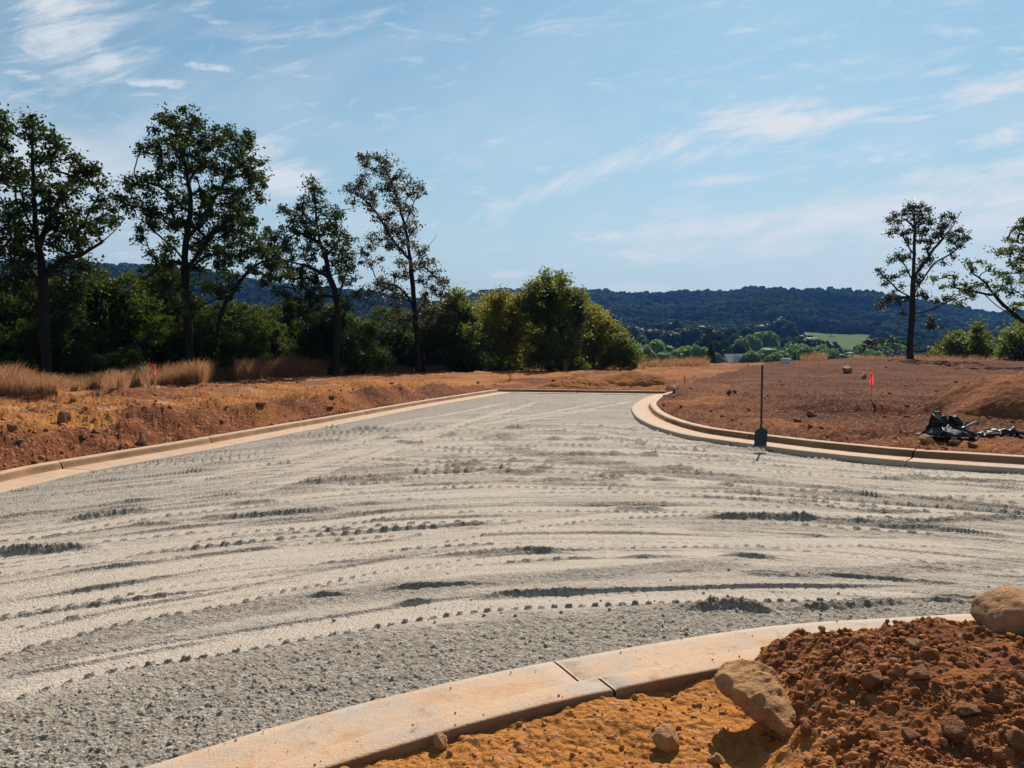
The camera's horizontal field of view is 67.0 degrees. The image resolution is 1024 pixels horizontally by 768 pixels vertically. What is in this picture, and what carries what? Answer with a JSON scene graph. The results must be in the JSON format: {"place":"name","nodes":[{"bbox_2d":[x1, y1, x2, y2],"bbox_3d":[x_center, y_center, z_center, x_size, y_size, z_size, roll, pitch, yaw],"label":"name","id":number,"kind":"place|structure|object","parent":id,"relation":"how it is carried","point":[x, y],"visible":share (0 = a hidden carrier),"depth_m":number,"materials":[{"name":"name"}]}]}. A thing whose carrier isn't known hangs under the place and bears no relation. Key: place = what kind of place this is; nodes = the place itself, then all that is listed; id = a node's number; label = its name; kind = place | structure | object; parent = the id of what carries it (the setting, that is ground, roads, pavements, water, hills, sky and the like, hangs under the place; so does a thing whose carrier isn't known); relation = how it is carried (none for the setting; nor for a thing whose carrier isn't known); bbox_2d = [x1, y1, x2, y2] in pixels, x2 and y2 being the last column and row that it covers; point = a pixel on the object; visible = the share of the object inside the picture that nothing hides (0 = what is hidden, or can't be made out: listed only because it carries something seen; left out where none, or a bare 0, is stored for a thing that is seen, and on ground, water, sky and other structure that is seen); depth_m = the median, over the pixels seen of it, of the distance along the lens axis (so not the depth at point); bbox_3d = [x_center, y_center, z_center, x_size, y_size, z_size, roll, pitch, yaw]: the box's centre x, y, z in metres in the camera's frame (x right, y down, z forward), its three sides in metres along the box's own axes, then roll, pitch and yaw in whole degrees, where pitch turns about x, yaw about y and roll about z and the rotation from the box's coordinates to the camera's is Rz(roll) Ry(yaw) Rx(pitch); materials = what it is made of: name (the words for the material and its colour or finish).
{"place":"outdoors","nodes":[
{"label":"outdoors","id":0,"kind":"place"},
{"bbox_2d":[0,393,1023,767],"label":"road","id":1,"kind":"structure","parent":0,"point":[378,529],"depth_m":6.13,"materials":[{"name":"gravel"}]},
{"bbox_2d":[0,543,1015,767],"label":"loose stones","id":2,"kind":"object","parent":1,"relation":"on","point":[144,741],"visible":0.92,"depth_m":3.78,"materials":[{"name":"gravel"}]},
{"bbox_2d":[754,364,767,446],"bbox_3d":[4.164,0.351,12.878,0.196,1.356,0.445,1,3,25],"label":"shovel","id":3,"kind":"object","parent":1,"relation":"on","point":[760,437],"visible":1,"depth_m":12.88,"materials":[{"name":"metal"}]},
{"bbox_2d":[0,357,1023,767],"bbox_3d":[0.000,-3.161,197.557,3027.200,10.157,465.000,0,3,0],"label":"ground","id":4,"kind":"structure","parent":0,"point":[826,399],"depth_m":12.09,"materials":[{"name":"red soil"}]},
{"bbox_2d":[0,314,33,361],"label":"understory tree","id":5,"kind":"object","parent":4,"relation":"on","point":[6,329],"visible":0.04,"depth_m":30.87,"materials":[{"name":"green plant"}]},
{"bbox_2d":[0,281,38,359],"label":"understory tree","id":6,"kind":"object","parent":4,"relation":"on","point":[16,307],"visible":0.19,"depth_m":31.74,"materials":[{"name":"green plant"}]},
{"bbox_2d":[0,102,43,312],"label":"oak tree","id":7,"kind":"object","parent":4,"relation":"on","point":[7,131],"visible":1,"depth_m":25.59,"materials":[{"name":"green plant"}]},
{"bbox_2d":[0,323,56,376],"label":"understory tree","id":8,"kind":"object","parent":4,"relation":"on","point":[22,352],"visible":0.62,"depth_m":28.75,"materials":[{"name":"green plant"}]},
{"bbox_2d":[1,318,68,376],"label":"understory tree","id":9,"kind":"object","parent":4,"relation":"on","point":[25,342],"visible":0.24,"depth_m":29.16,"materials":[{"name":"plant"}]},
{"bbox_2d":[0,254,114,355],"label":"understory tree","id":10,"kind":"object","parent":4,"relation":"on","point":[67,287],"visible":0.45,"depth_m":33.53,"materials":[{"name":"plant"}]},
{"bbox_2d":[1,106,124,376],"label":"oak tree","id":11,"kind":"object","parent":4,"relation":"on","point":[53,221],"visible":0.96,"depth_m":27.05,"materials":[{"name":"green plant"}]},
{"bbox_2d":[57,411,71,424],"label":"rock","id":12,"kind":"object","parent":4,"relation":"on","point":[64,416],"visible":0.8,"depth_m":12.57,"materials":[{"name":"brown stone"}]},
{"bbox_2d":[31,309,110,379],"bbox_3d":[-17.595,-1.373,30.347,3.338,3.147,3.350,-1,3,-22],"label":"understory tree","id":13,"kind":"object","parent":4,"relation":"on","point":[63,346],"visible":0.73,"depth_m":29.89,"materials":[{"name":"plant"}]},
{"bbox_2d":[21,268,148,347],"bbox_3d":[-20.328,-2.618,36.121,5.651,5.538,5.935,1,3,29],"label":"understory tree","id":14,"kind":"object","parent":4,"relation":"on","point":[111,308],"visible":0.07,"depth_m":35.60,"materials":[{"name":"green plant"}]},
{"bbox_2d":[80,353,111,375],"bbox_3d":[-16.675,-0.526,30.899,1.563,1.528,1.525,1,3,20],"label":"leafy shrub","id":15,"kind":"object","parent":4,"relation":"on","point":[98,363],"visible":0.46,"depth_m":30.91,"materials":[{"name":"green plant"}]},
{"bbox_2d":[76,253,140,350],"bbox_3d":[-20.222,-3.284,37.854,4.300,6.715,3.738,1,3,14],"label":"understory tree","id":16,"kind":"object","parent":4,"relation":"on","point":[94,269],"visible":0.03,"depth_m":38.29,"materials":[{"name":"plant"}]},
{"bbox_2d":[97,349,132,375],"bbox_3d":[-16.344,-0.607,31.564,1.787,1.643,1.771,0,3,9],"label":"leafy shrub","id":17,"kind":"object","parent":4,"relation":"on","point":[113,359],"visible":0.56,"depth_m":31.50,"materials":[{"name":"green plant"}]},
{"bbox_2d":[83,266,170,367],"bbox_3d":[-18.541,-2.623,36.182,4.769,5.637,4.726,2,3,36],"label":"understory tree","id":18,"kind":"object","parent":4,"relation":"on","point":[141,310],"visible":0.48,"depth_m":35.65,"materials":[{"name":"green plant"}]},
{"bbox_2d":[110,347,152,373],"bbox_3d":[-15.822,-0.725,32.255,1.781,1.742,1.739,0,3,-9],"label":"leafy shrub","id":19,"kind":"object","parent":4,"relation":"on","point":[132,355],"visible":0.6,"depth_m":32.15,"materials":[{"name":"green plant"}]},
{"bbox_2d":[110,329,156,371],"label":"understory tree","id":20,"kind":"object","parent":4,"relation":"on","point":[136,338],"visible":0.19,"depth_m":35.01,"materials":[{"name":"green plant"}]},
{"bbox_2d":[131,316,171,368],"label":"understory tree","id":21,"kind":"object","parent":4,"relation":"on","point":[151,334],"visible":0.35,"depth_m":36.38,"materials":[{"name":"green plant"}]},
{"bbox_2d":[142,265,202,329],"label":"understory tree","id":22,"kind":"object","parent":4,"relation":"on","point":[176,272],"visible":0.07,"depth_m":40.07,"materials":[{"name":"plant"}]},
{"bbox_2d":[146,311,211,370],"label":"understory tree","id":23,"kind":"object","parent":4,"relation":"on","point":[165,318],"visible":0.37,"depth_m":36.01,"materials":[{"name":"green plant"}]},
{"bbox_2d":[104,101,274,369],"bbox_3d":[-14.428,-6.470,34.823,8.785,13.252,6.291,1,3,16],"label":"oak tree","id":24,"kind":"object","parent":4,"relation":"on","point":[179,143],"visible":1,"depth_m":34.08,"materials":[{"name":"green plant"}]},
{"bbox_2d":[147,282,233,341],"bbox_3d":[-16.541,-2.802,40.133,4.663,5.352,4.374,2,3,37],"label":"understory tree","id":25,"kind":"object","parent":4,"relation":"on","point":[176,316],"visible":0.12,"depth_m":39.38,"materials":[{"name":"plant"}]},
{"bbox_2d":[147,309,242,374],"bbox_3d":[-14.935,-1.760,36.742,3.835,3.579,3.869,2,3,32],"label":"understory tree","id":26,"kind":"object","parent":4,"relation":"on","point":[200,332],"visible":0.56,"depth_m":36.35,"materials":[{"name":"green plant"}]},
{"bbox_2d":[203,298,248,338],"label":"understory tree","id":27,"kind":"object","parent":4,"relation":"on","point":[226,317],"visible":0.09,"depth_m":43.24,"materials":[{"name":"green plant"}]},
{"bbox_2d":[0,351,453,394],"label":"dry grass","id":28,"kind":"structure","parent":4,"relation":"on","point":[24,382],"depth_m":28.04,"materials":[{"name":"plant"}]},
{"bbox_2d":[220,333,257,366],"bbox_3d":[-14.188,-1.331,38.803,2.760,2.536,2.735,-1,3,-27],"label":"leafy shrub","id":29,"kind":"object","parent":4,"relation":"on","point":[239,353],"visible":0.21,"depth_m":38.55,"materials":[{"name":"green plant"}]},
{"bbox_2d":[224,320,253,341],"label":"understory tree","id":30,"kind":"object","parent":4,"relation":"on","point":[240,328],"visible":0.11,"depth_m":42.81,"materials":[{"name":"plant"}]},
{"bbox_2d":[225,300,272,350],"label":"understory tree","id":31,"kind":"object","parent":4,"relation":"on","point":[255,319],"visible":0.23,"depth_m":44.10,"materials":[{"name":"green plant"}]},
{"bbox_2d":[227,327,276,369],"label":"understory tree","id":32,"kind":"object","parent":4,"relation":"on","point":[250,335],"visible":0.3,"depth_m":39.65,"materials":[{"name":"green plant"}]},
{"bbox_2d":[0,372,507,469],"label":"bank rubble","id":33,"kind":"object","parent":4,"relation":"on","point":[85,407],"visible":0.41,"depth_m":14.26,"materials":[{"name":"soil"}]},
{"bbox_2d":[0,389,509,493],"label":"kerb","id":34,"kind":"structure","parent":4,"relation":"on","point":[17,478],"depth_m":12.75,"materials":[{"name":"concrete"}]},
{"bbox_2d":[213,239,297,377],"bbox_3d":[-12.031,-3.296,36.099,4.372,6.889,2.941,0,3,0],"label":"oak tree","id":35,"kind":"object","parent":4,"relation":"on","point":[271,264],"visible":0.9,"depth_m":35.82,"materials":[{"name":"green plant"}]},
{"bbox_2d":[256,302,289,336],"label":"understory tree","id":36,"kind":"object","parent":4,"relation":"on","point":[273,310],"visible":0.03,"depth_m":47.87,"materials":[{"name":"green plant"}]},
{"bbox_2d":[261,316,299,360],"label":"understory tree","id":37,"kind":"object","parent":4,"relation":"on","point":[277,348],"visible":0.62,"depth_m":42.90,"materials":[{"name":"green plant"}]},
{"bbox_2d":[266,294,316,347],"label":"understory tree","id":38,"kind":"object","parent":4,"relation":"on","point":[287,320],"visible":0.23,"depth_m":49.67,"materials":[{"name":"plant"}]},
{"bbox_2d":[281,316,332,369],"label":"understory tree","id":39,"kind":"object","parent":4,"relation":"on","point":[312,353],"visible":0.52,"depth_m":42.69,"materials":[{"name":"green plant"}]},
{"bbox_2d":[254,173,364,375],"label":"oak tree","id":40,"kind":"object","parent":4,"relation":"on","point":[311,296],"visible":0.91,"depth_m":41.69,"materials":[{"name":"green plant"}]},
{"bbox_2d":[285,311,333,369],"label":"understory tree","id":41,"kind":"object","parent":4,"relation":"on","point":[322,330],"visible":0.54,"depth_m":42.59,"materials":[{"name":"plant"}]},
{"bbox_2d":[283,293,347,338],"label":"understory tree","id":42,"kind":"object","parent":4,"relation":"on","point":[305,318],"visible":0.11,"depth_m":49.84,"materials":[{"name":"plant"}]},
{"bbox_2d":[317,312,374,374],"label":"understory tree","id":43,"kind":"object","parent":4,"relation":"on","point":[353,356],"visible":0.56,"depth_m":42.99,"materials":[{"name":"plant"}]},
{"bbox_2d":[342,320,397,373],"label":"understory tree","id":44,"kind":"object","parent":4,"relation":"on","point":[381,360],"visible":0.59,"depth_m":45.72,"materials":[{"name":"green plant"}]},
{"bbox_2d":[362,304,406,335],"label":"understory tree","id":45,"kind":"object","parent":4,"relation":"on","point":[380,311],"visible":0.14,"depth_m":56.65,"materials":[{"name":"green plant"}]},
{"bbox_2d":[371,321,414,367],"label":"understory tree","id":46,"kind":"object","parent":4,"relation":"on","point":[389,334],"visible":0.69,"depth_m":49.55,"materials":[{"name":"plant"}]},
{"bbox_2d":[338,149,453,372],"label":"oak tree","id":47,"kind":"object","parent":4,"relation":"on","point":[388,231],"visible":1,"depth_m":48.41,"materials":[{"name":"green plant"}]},
{"bbox_2d":[386,317,424,361],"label":"understory tree","id":48,"kind":"object","parent":4,"relation":"on","point":[406,339],"visible":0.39,"depth_m":49.88,"materials":[{"name":"plant"}]},
{"bbox_2d":[395,320,458,371],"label":"understory tree","id":49,"kind":"object","parent":4,"relation":"on","point":[427,343],"visible":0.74,"depth_m":49.95,"materials":[{"name":"green plant"}]},
{"bbox_2d":[433,732,447,750],"bbox_3d":[-0.284,1.429,3.099,0.063,0.070,0.058,-14,9,-35],"label":"rock","id":50,"kind":"object","parent":4,"relation":"on","point":[440,740],"visible":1,"depth_m":3.08,"materials":[{"name":"beige stone"}]},
{"bbox_2d":[428,284,488,370],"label":"sapling tree","id":51,"kind":"object","parent":4,"relation":"on","point":[463,318],"visible":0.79,"depth_m":51.04,"materials":[{"name":"plant"}]},
{"bbox_2d":[451,336,522,371],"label":"leafy shrub","id":52,"kind":"object","parent":4,"relation":"on","point":[483,359],"visible":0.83,"depth_m":51.38,"materials":[{"name":"green plant"}]},
{"bbox_2d":[468,282,544,369],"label":"yellowing tree","id":53,"kind":"object","parent":4,"relation":"on","point":[505,326],"visible":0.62,"depth_m":54.76,"materials":[{"name":"green plant"}]},
{"bbox_2d":[513,265,599,342],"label":"hickory tree","id":54,"kind":"object","parent":4,"relation":"on","point":[561,306],"visible":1,"depth_m":52.96,"materials":[{"name":"plant"}]},
{"bbox_2d":[518,325,596,370],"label":"leafy shrub","id":55,"kind":"object","parent":4,"relation":"on","point":[553,351],"visible":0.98,"depth_m":52.12,"materials":[{"name":"green plant"}]},
{"bbox_2d":[143,614,973,767],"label":"kerb","id":56,"kind":"structure","parent":4,"relation":"on","point":[379,729],"depth_m":3.52,"materials":[{"name":"concrete"}]},
{"bbox_2d":[542,377,619,387],"bbox_3d":[2.744,-0.028,31.831,3.750,0.553,2.500,0,3,0],"label":"dirt mound","id":57,"kind":"object","parent":4,"relation":"on","point":[577,382],"visible":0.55,"depth_m":31.24,"materials":[{"name":"red soil"}]},
{"bbox_2d":[496,389,671,394],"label":"kerb","id":58,"kind":"structure","parent":4,"relation":"on","point":[604,392],"depth_m":29.22,"materials":[{"name":"concrete"}]},
{"bbox_2d":[560,297,625,369],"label":"golden tree","id":59,"kind":"object","parent":4,"relation":"on","point":[601,322],"visible":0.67,"depth_m":55.93,"materials":[{"name":"green plant"}]},
{"bbox_2d":[378,676,855,767],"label":"dirt crumbs","id":60,"kind":"object","parent":4,"relation":"on","point":[621,746],"visible":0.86,"depth_m":3.11,"materials":[{"name":"soil"}]},
{"bbox_2d":[597,324,651,369],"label":"leafy shrub","id":61,"kind":"object","parent":4,"relation":"on","point":[625,347],"visible":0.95,"depth_m":54.34,"materials":[{"name":"green plant"}]},
{"bbox_2d":[600,371,673,386],"bbox_3d":[5.130,-0.151,32.626,4.375,0.828,3.000,0,3,0],"label":"dirt mound","id":62,"kind":"object","parent":4,"relation":"on","point":[632,378],"visible":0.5,"depth_m":31.88,"materials":[{"name":"red soil"}]},
{"bbox_2d":[641,339,666,352],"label":"valley tree","id":63,"kind":"object","parent":4,"relation":"on","point":[658,346],"visible":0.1,"depth_m":207.16,"materials":[{"name":"plant"}]},
{"bbox_2d":[652,723,678,752],"bbox_3d":[0.620,1.414,3.100,0.126,0.093,0.102,9,0,-44],"label":"rock","id":64,"kind":"object","parent":4,"relation":"on","point":[665,738],"visible":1,"depth_m":3.06,"materials":[{"name":"beige stone"}]},
{"bbox_2d":[669,345,692,360],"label":"valley tree","id":65,"kind":"object","parent":4,"relation":"on","point":[681,351],"visible":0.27,"depth_m":200.99,"materials":[{"name":"plant"}]},
{"bbox_2d":[688,343,707,359],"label":"valley tree","id":66,"kind":"object","parent":4,"relation":"on","point":[700,352],"visible":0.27,"depth_m":198.55,"materials":[{"name":"plant"}]},
{"bbox_2d":[702,326,725,347],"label":"valley tree","id":67,"kind":"object","parent":4,"relation":"on","point":[710,334],"visible":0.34,"depth_m":326.94,"materials":[{"name":"plant"}]},
{"bbox_2d":[420,349,1012,370],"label":"dry grass","id":68,"kind":"structure","parent":4,"relation":"on","point":[687,362],"depth_m":58.51,"materials":[{"name":"plant"}]},
{"bbox_2d":[739,350,762,362],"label":"valley tree","id":69,"kind":"object","parent":4,"relation":"on","point":[751,356],"visible":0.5,"depth_m":227.62,"materials":[{"name":"plant"}]},
{"bbox_2d":[745,334,762,351],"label":"valley tree","id":70,"kind":"object","parent":4,"relation":"on","point":[755,344],"visible":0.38,"depth_m":337.49,"materials":[{"name":"plant"}]},
{"bbox_2d":[714,659,796,736],"bbox_3d":[1.022,1.308,3.273,0.315,0.207,0.403,0,3,0],"label":"boulder","id":71,"kind":"object","parent":4,"relation":"on","point":[755,691],"visible":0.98,"depth_m":3.20,"materials":[{"name":"beige stone"}]},
{"bbox_2d":[753,331,782,350],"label":"valley tree","id":72,"kind":"object","parent":4,"relation":"on","point":[769,339],"visible":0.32,"depth_m":355.03,"materials":[{"name":"plant"}]},
{"bbox_2d":[756,347,792,360],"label":"valley tree","id":73,"kind":"object","parent":4,"relation":"on","point":[763,352],"visible":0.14,"depth_m":237.19,"materials":[{"name":"plant"}]},
{"bbox_2d":[533,358,1023,451],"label":"lot rubble","id":74,"kind":"object","parent":4,"relation":"on","point":[907,416],"visible":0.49,"depth_m":17.19,"materials":[{"name":"soil"}]},
{"bbox_2d":[785,343,807,360],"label":"valley tree","id":75,"kind":"object","parent":4,"relation":"on","point":[791,350],"visible":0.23,"depth_m":246.95,"materials":[{"name":"plant"}]},
{"bbox_2d":[796,346,818,359],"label":"valley tree","id":76,"kind":"object","parent":4,"relation":"on","point":[804,350],"visible":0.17,"depth_m":228.99,"materials":[{"name":"plant"}]},
{"bbox_2d":[791,334,834,348],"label":"valley tree","id":77,"kind":"object","parent":4,"relation":"on","point":[810,340],"visible":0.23,"depth_m":335.02,"materials":[{"name":"plant"}]},
{"bbox_2d":[631,392,1023,473],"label":"kerb","id":78,"kind":"structure","parent":4,"relation":"on","point":[648,412],"depth_m":12.21,"materials":[{"name":"concrete"}]},
{"bbox_2d":[859,671,882,690],"bbox_3d":[1.424,1.171,3.052,0.103,0.074,0.084,0,-8,-13],"label":"rock","id":79,"kind":"object","parent":4,"relation":"on","point":[871,680],"visible":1,"depth_m":3.03,"materials":[{"name":"brown stone"}]},
{"bbox_2d":[756,616,1023,767],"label":"soil clods","id":80,"kind":"object","parent":4,"relation":"on","point":[875,746],"visible":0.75,"depth_m":2.94,"materials":[{"name":"soil"}]},
{"bbox_2d":[906,664,928,679],"bbox_3d":[1.576,1.115,2.987,0.097,0.050,0.090,-13,7,-30],"label":"rock","id":81,"kind":"object","parent":80,"relation":"on","point":[913,673],"visible":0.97,"depth_m":2.97,"materials":[{"name":"brown stone"}]},
{"bbox_2d":[940,716,968,744],"bbox_3d":[1.496,1.175,2.620,0.089,0.084,0.076,5,-1,34],"label":"rock","id":82,"kind":"object","parent":80,"relation":"on","point":[954,729],"visible":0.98,"depth_m":2.61,"materials":[{"name":"brown stone"}]},
{"bbox_2d":[1004,729,1023,751],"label":"rock","id":83,"kind":"object","parent":80,"relation":"on","point":[1015,738],"visible":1,"depth_m":2.55,"materials":[{"name":"brown stone"}]},
{"bbox_2d":[901,728,921,741],"bbox_3d":[1.357,1.196,2.633,0.054,0.035,0.059,0,3,-11],"label":"rock","id":84,"kind":"object","parent":4,"relation":"on","point":[908,735],"visible":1,"depth_m":2.62,"materials":[{"name":"brown stone"}]},
{"bbox_2d":[858,199,972,358],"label":"pine tree","id":85,"kind":"object","parent":4,"relation":"on","point":[916,219],"visible":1,"depth_m":57.60,"materials":[{"name":"green plant"}]},
{"bbox_2d":[905,638,926,649],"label":"rock","id":86,"kind":"object","parent":4,"relation":"on","point":[916,644],"visible":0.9,"depth_m":3.33,"materials":[{"name":"beige stone"}]},
{"bbox_2d":[921,328,981,358],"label":"leafy shrub","id":87,"kind":"object","parent":4,"relation":"on","point":[957,343],"visible":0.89,"depth_m":65.33,"materials":[{"name":"green plant"}]},
{"bbox_2d":[953,701,981,716],"bbox_3d":[1.624,1.161,2.756,0.100,0.044,0.091,8,-5,-42],"label":"rock","id":88,"kind":"object","parent":4,"relation":"on","point":[963,709],"visible":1,"depth_m":2.74,"materials":[{"name":"brown stone"}]},
{"bbox_2d":[920,411,1023,438],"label":"plastic sheeting","id":89,"kind":"object","parent":4,"relation":"on","point":[940,425],"visible":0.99,"depth_m":12.60,"materials":[{"name":"plastic"}]},
{"bbox_2d":[923,216,1023,323],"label":"hickory tree","id":90,"kind":"object","parent":4,"relation":"on","point":[1002,287],"visible":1,"depth_m":46.63,"materials":[{"name":"green plant"}]},
{"bbox_2d":[936,371,1023,420],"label":"dirt mound","id":91,"kind":"object","parent":4,"relation":"on","point":[998,396],"visible":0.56,"depth_m":17.42,"materials":[{"name":"red soil"}]},
{"bbox_2d":[965,315,998,358],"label":"sapling tree","id":92,"kind":"object","parent":4,"relation":"on","point":[984,343],"visible":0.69,"depth_m":67.33,"materials":[{"name":"plant"}]},
{"bbox_2d":[970,585,1023,635],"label":"boulder","id":93,"kind":"object","parent":4,"relation":"on","point":[999,609],"visible":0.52,"depth_m":3.74,"materials":[{"name":"stone"}]},
{"bbox_2d":[990,315,1023,360],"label":"leafy shrub","id":94,"kind":"object","parent":4,"relation":"on","point":[1012,343],"visible":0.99,"depth_m":59.17,"materials":[{"name":"green plant"}]},
{"bbox_2d":[0,0,1023,311],"label":"sky","id":95,"kind":"structure","parent":0,"point":[632,146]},
{"bbox_2d":[804,331,1011,355],"bbox_3d":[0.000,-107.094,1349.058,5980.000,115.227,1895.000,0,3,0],"label":"field","id":96,"kind":"structure","parent":0,"point":[848,341],"depth_m":660.64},
{"bbox_2d":[0,258,1023,350],"bbox_3d":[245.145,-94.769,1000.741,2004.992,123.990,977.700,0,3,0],"label":"hillside forest","id":97,"kind":"object","parent":96,"relation":"on","point":[849,310],"visible":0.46,"depth_m":882.37,"materials":[{"name":"plant"}]},
{"bbox_2d":[615,323,648,347],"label":"valley tree","id":98,"kind":"object","parent":96,"relation":"on","point":[635,331],"visible":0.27,"depth_m":456.96,"materials":[{"name":"plant"}]},
{"bbox_2d":[641,328,681,346],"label":"valley tree","id":99,"kind":"object","parent":96,"relation":"on","point":[670,338],"visible":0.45,"depth_m":471.79,"materials":[{"name":"plant"}]},
{"bbox_2d":[673,326,702,346],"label":"valley tree","id":100,"kind":"object","parent":96,"relation":"on","point":[690,336],"visible":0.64,"depth_m":491.51,"materials":[{"name":"plant"}]},
{"bbox_2d":[770,316,788,337],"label":"valley tree","id":101,"kind":"object","parent":96,"relation":"on","point":[778,324],"visible":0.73,"depth_m":612.53,"materials":[{"name":"plant"}]},
{"bbox_2d":[781,321,799,337],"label":"valley tree","id":102,"kind":"object","parent":96,"relation":"on","point":[789,328],"visible":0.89,"depth_m":594.88,"materials":[{"name":"plant"}]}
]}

